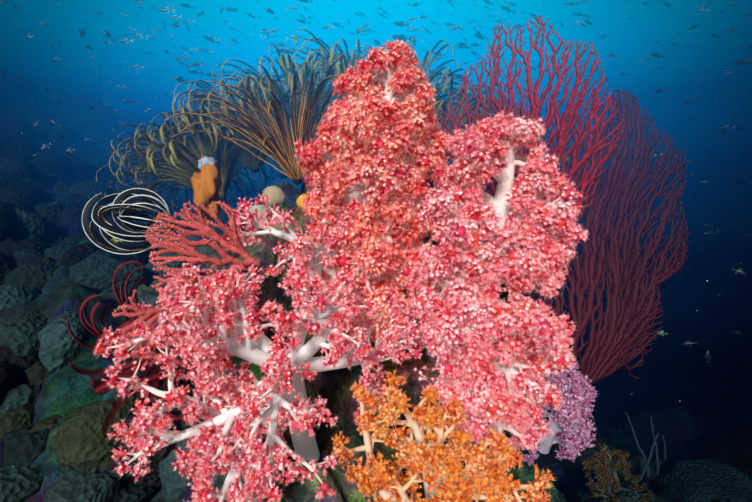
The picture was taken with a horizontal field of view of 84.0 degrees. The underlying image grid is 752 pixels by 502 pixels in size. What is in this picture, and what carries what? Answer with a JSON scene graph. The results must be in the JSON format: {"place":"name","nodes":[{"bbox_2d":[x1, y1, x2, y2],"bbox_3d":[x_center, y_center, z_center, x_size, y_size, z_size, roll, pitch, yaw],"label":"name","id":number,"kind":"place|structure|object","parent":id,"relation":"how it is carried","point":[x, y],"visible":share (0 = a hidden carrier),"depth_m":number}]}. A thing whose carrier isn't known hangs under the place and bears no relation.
{"place":"outdoors","nodes":[
{"label":"outdoors","id":0,"kind":"place"},
{"bbox_2d":[67,188,240,458],"bbox_3d":[-0.515,0.149,0.993,0.364,0.596,0.432,0,0,1],"label":"feather star","id":1,"kind":"object","parent":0,"point":[121,212],"depth_m":0.94},
{"bbox_2d":[0,0,751,382],"label":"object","id":2,"kind":"structure","parent":0,"point":[687,291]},
{"bbox_2d":[0,0,751,386],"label":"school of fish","id":3,"kind":"object","parent":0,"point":[440,56],"visible":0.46,"depth_m":2.92},
{"bbox_2d":[6,98,751,471],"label":"seabed","id":4,"kind":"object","parent":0,"point":[720,406],"depth_m":10.16},
{"bbox_2d":[0,94,684,501],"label":"reef slope","id":5,"kind":"structure","parent":4,"relation":"on","point":[66,386],"depth_m":1.32},
{"bbox_2d":[96,103,244,207],"bbox_3d":[-0.655,-0.340,1.446,0.478,0.380,0.514,0,0,1],"label":"feather star","id":6,"kind":"object","parent":5,"relation":"on","point":[167,121],"visible":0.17,"depth_m":1.37},
{"bbox_2d":[343,386,533,501],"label":"soft coral branches","id":7,"kind":"object","parent":5,"relation":"on","point":[415,429],"visible":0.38,"depth_m":0.79},
{"bbox_2d":[329,369,554,501],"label":"soft coral polyps","id":8,"kind":"object","parent":7,"relation":"on","point":[418,458],"visible":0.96,"depth_m":0.76},
{"bbox_2d":[588,451,646,500],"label":"soft coral branches","id":9,"kind":"object","parent":5,"relation":"on","point":[608,488],"visible":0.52,"depth_m":1.66},
{"bbox_2d":[579,443,654,501],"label":"soft coral polyps","id":10,"kind":"object","parent":9,"relation":"on","point":[605,479],"visible":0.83,"depth_m":1.65},
{"bbox_2d":[201,74,526,501],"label":"reef rock","id":11,"kind":"object","parent":4,"relation":"on","point":[333,388],"visible":0.12,"depth_m":1.03},
{"bbox_2d":[108,291,173,338],"bbox_3d":[-0.443,0.128,0.798,0.154,0.108,0.030,0,0,-11],"label":"sea fan","id":12,"kind":"object","parent":11,"relation":"on","point":[147,314],"visible":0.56,"depth_m":0.80},
{"bbox_2d":[104,290,155,338],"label":"sea fan polyps","id":13,"kind":"object","parent":12,"relation":"attached to","point":[122,306],"visible":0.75,"depth_m":0.79},
{"bbox_2d":[109,103,288,210],"bbox_3d":[-0.542,-0.314,1.356,0.540,0.377,0.552,0,0,1],"label":"feather star","id":14,"kind":"object","parent":11,"relation":"on","point":[190,162],"visible":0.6,"depth_m":1.28},
{"bbox_2d":[144,201,259,294],"bbox_3d":[-0.344,0.002,0.826,0.219,0.194,0.072,0,0,-11],"label":"sea fan","id":15,"kind":"object","parent":11,"relation":"on","point":[189,246],"visible":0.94,"depth_m":0.83},
{"bbox_2d":[143,200,237,292],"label":"sea fan polyps","id":16,"kind":"object","parent":15,"relation":"on","point":[175,216],"visible":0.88,"depth_m":0.82},
{"bbox_2d":[149,71,327,203],"bbox_3d":[-0.431,-0.385,1.432,0.559,0.409,0.577,0,0,1],"label":"feather star","id":17,"kind":"object","parent":11,"relation":"on","point":[254,163],"visible":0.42,"depth_m":1.32},
{"bbox_2d":[163,56,346,184],"bbox_3d":[-0.269,-0.360,1.202,0.602,0.327,0.634,0,0,1],"label":"feather star","id":18,"kind":"object","parent":11,"relation":"on","point":[294,174],"visible":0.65,"depth_m":1.14},
{"bbox_2d":[106,203,409,501],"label":"soft coral branches","id":19,"kind":"object","parent":11,"relation":"on","point":[304,443],"visible":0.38,"depth_m":0.76},
{"bbox_2d":[93,192,424,501],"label":"soft coral polyps","id":20,"kind":"object","parent":19,"relation":"attached to","point":[254,451],"visible":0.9,"depth_m":0.72},
{"bbox_2d":[191,153,351,248],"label":"sea sponges","id":21,"kind":"object","parent":11,"relation":"on","point":[206,181],"visible":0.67,"depth_m":1.16},
{"bbox_2d":[197,44,356,176],"bbox_3d":[-0.273,-0.478,1.483,0.620,0.351,0.613,0,0,1],"label":"feather star","id":22,"kind":"object","parent":11,"relation":"on","point":[301,76],"visible":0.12,"depth_m":1.32},
{"bbox_2d":[260,29,436,141],"bbox_3d":[-0.083,-0.532,1.510,0.664,0.370,0.640,0,0,1],"label":"feather star","id":23,"kind":"object","parent":11,"relation":"on","point":[342,65],"visible":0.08,"depth_m":1.34},
{"bbox_2d":[310,54,435,330],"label":"soft coral branches","id":24,"kind":"object","parent":11,"relation":"on","point":[355,190],"visible":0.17,"depth_m":0.91},
{"bbox_2d":[291,38,451,342],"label":"soft coral polyps","id":25,"kind":"object","parent":24,"relation":"on","point":[368,122],"visible":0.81,"depth_m":0.85},
{"bbox_2d":[322,37,497,126],"bbox_3d":[0.116,-0.530,1.550,0.640,0.351,0.626,0,0,1],"label":"feather star","id":26,"kind":"object","parent":11,"relation":"on","point":[422,64],"visible":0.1,"depth_m":1.40},
{"bbox_2d":[404,68,519,162],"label":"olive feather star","id":27,"kind":"object","parent":11,"relation":"on","point":[438,102],"visible":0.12,"depth_m":1.33},
{"bbox_2d":[428,136,561,447],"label":"soft coral branches","id":28,"kind":"object","parent":11,"relation":"on","point":[506,177],"visible":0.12,"depth_m":0.88},
{"bbox_2d":[406,107,589,471],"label":"soft coral polyps","id":29,"kind":"object","parent":28,"relation":"on","point":[474,296],"visible":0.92,"depth_m":0.79},
{"bbox_2d":[428,15,623,214],"bbox_3d":[0.380,-0.255,1.110,0.475,0.716,0.144,0,0,18],"label":"sea fan","id":30,"kind":"object","parent":11,"relation":"on","point":[561,126],"visible":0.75,"depth_m":1.07},
{"bbox_2d":[529,366,586,455],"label":"soft coral branches","id":31,"kind":"object","parent":11,"relation":"attached to","point":[545,444],"visible":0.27,"depth_m":1.11},
{"bbox_2d":[512,352,596,465],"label":"soft coral polyps","id":32,"kind":"object","parent":31,"relation":"on","point":[568,416],"visible":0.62,"depth_m":1.05},
{"bbox_2d":[448,89,689,393],"bbox_3d":[0.684,-0.024,1.520,1.238,1.198,0.173,0,0,-10],"label":"sea fan","id":33,"kind":"object","parent":11,"relation":"on","point":[610,346],"visible":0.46,"depth_m":1.55},
{"bbox_2d":[0,74,751,501],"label":"reef rocks","id":34,"kind":"object","parent":4,"relation":"on","point":[36,352],"visible":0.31,"depth_m":1.65},
{"bbox_2d":[91,64,666,480],"bbox_3d":[-1.197,-0.276,3.673,6.222,3.005,1.606,0,0,29],"label":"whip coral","id":35,"kind":"object","parent":34,"relation":"on","point":[646,468],"depth_m":2.22},
{"bbox_2d":[12,15,750,497],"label":"marine snow particles","id":36,"kind":"object","parent":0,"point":[552,357],"visible":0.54,"depth_m":0.52},
{"bbox_2d":[110,155,666,335],"bbox_3d":[0.091,0.102,1.487,2.391,0.804,0.811,0,0,1],"label":"reef fish","id":37,"kind":"object","parent":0,"point":[560,162],"visible":0.08,"depth_m":1.61}
]}

